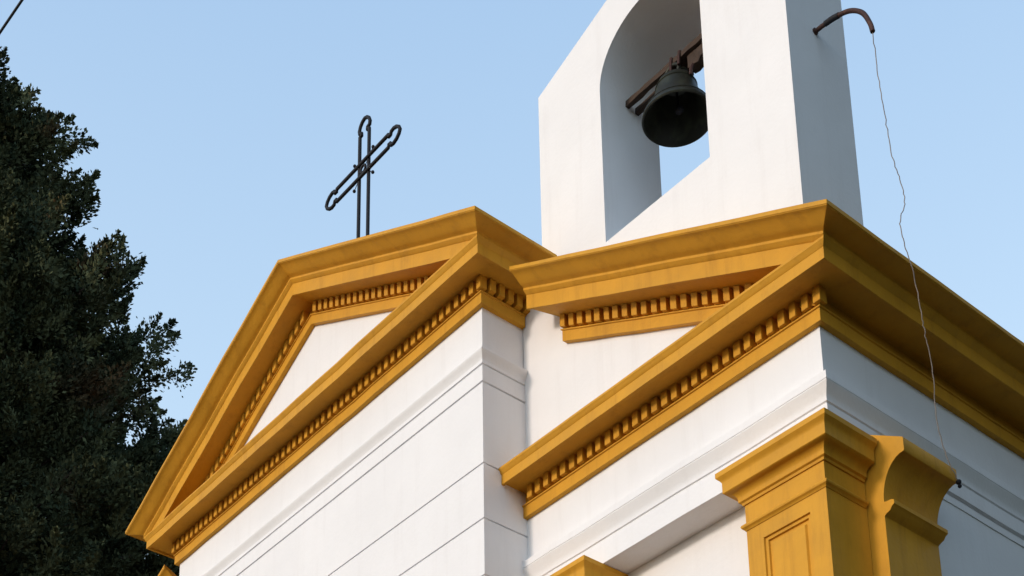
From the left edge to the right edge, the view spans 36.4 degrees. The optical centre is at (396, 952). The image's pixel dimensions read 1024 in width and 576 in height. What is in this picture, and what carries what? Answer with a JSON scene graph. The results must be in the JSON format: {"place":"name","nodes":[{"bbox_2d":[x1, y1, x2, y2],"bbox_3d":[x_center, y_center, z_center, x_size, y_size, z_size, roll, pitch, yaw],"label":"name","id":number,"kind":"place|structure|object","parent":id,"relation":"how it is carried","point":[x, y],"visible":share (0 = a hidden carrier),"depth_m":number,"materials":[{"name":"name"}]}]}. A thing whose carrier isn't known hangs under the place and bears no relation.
{"place":"outdoors","nodes":[
{"label":"outdoors","id":0,"kind":"place"},
{"bbox_2d":[0,0,23,33],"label":"overhead cable","id":1,"kind":"object","parent":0,"point":[11,15],"visible":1,"depth_m":17.29,"materials":[{"name":"black rubber"}]},
{"bbox_2d":[0,0,1023,555],"label":"sky","id":2,"kind":"structure","parent":0,"point":[224,130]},
{"label":"ground","id":3,"kind":"structure","parent":0,"visible":0},
{"bbox_2d":[0,46,197,575],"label":"conifer tree","id":4,"kind":"object","parent":3,"relation":"on","point":[76,480],"visible":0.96,"depth_m":24.34,"materials":[{"name":"green plant"}]},
{"bbox_2d":[125,0,1023,575],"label":"chapel","id":5,"kind":"structure","parent":3,"relation":"on","point":[717,362],"depth_m":9.36,"materials":[{"name":"white paint"}]},
{"bbox_2d":[325,115,401,237],"bbox_3d":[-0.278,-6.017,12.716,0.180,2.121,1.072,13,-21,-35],"label":"iron cross","id":6,"kind":"object","parent":5,"relation":"on","point":[362,164],"visible":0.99,"depth_m":12.83,"materials":[{"name":"paint"}]},
{"bbox_2d":[625,33,703,115],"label":"bell beam","id":7,"kind":"structure","parent":5,"relation":"attached to","point":[689,56],"depth_m":10.03,"materials":[{"name":"metal"}]},
{"bbox_2d":[642,62,707,147],"bbox_3d":[1.807,-5.550,10.002,0.462,0.431,0.462,13,-21,-35],"label":"bell","id":8,"kind":"object","parent":7,"relation":"hanging from","point":[675,113],"visible":0.96,"depth_m":10.05,"materials":[{"name":"brown metal"}]},
{"bbox_2d":[812,8,874,34],"bbox_3d":[2.557,-5.278,8.860,0.043,0.348,0.392,13,-21,-35],"label":"bent pipe","id":9,"kind":"object","parent":5,"relation":"attached to","point":[839,15],"visible":1,"depth_m":8.86,"materials":[{"name":"metal"}]},
{"bbox_2d":[872,33,961,487],"bbox_3d":[2.796,-3.815,8.388,0.092,2.721,0.577,-12,-21,34],"label":"bell rope","id":10,"kind":"object","parent":9,"relation":"hanging from","point":[958,482],"visible":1,"depth_m":8.17,"materials":[{"name":"grey fabric"}]}
]}

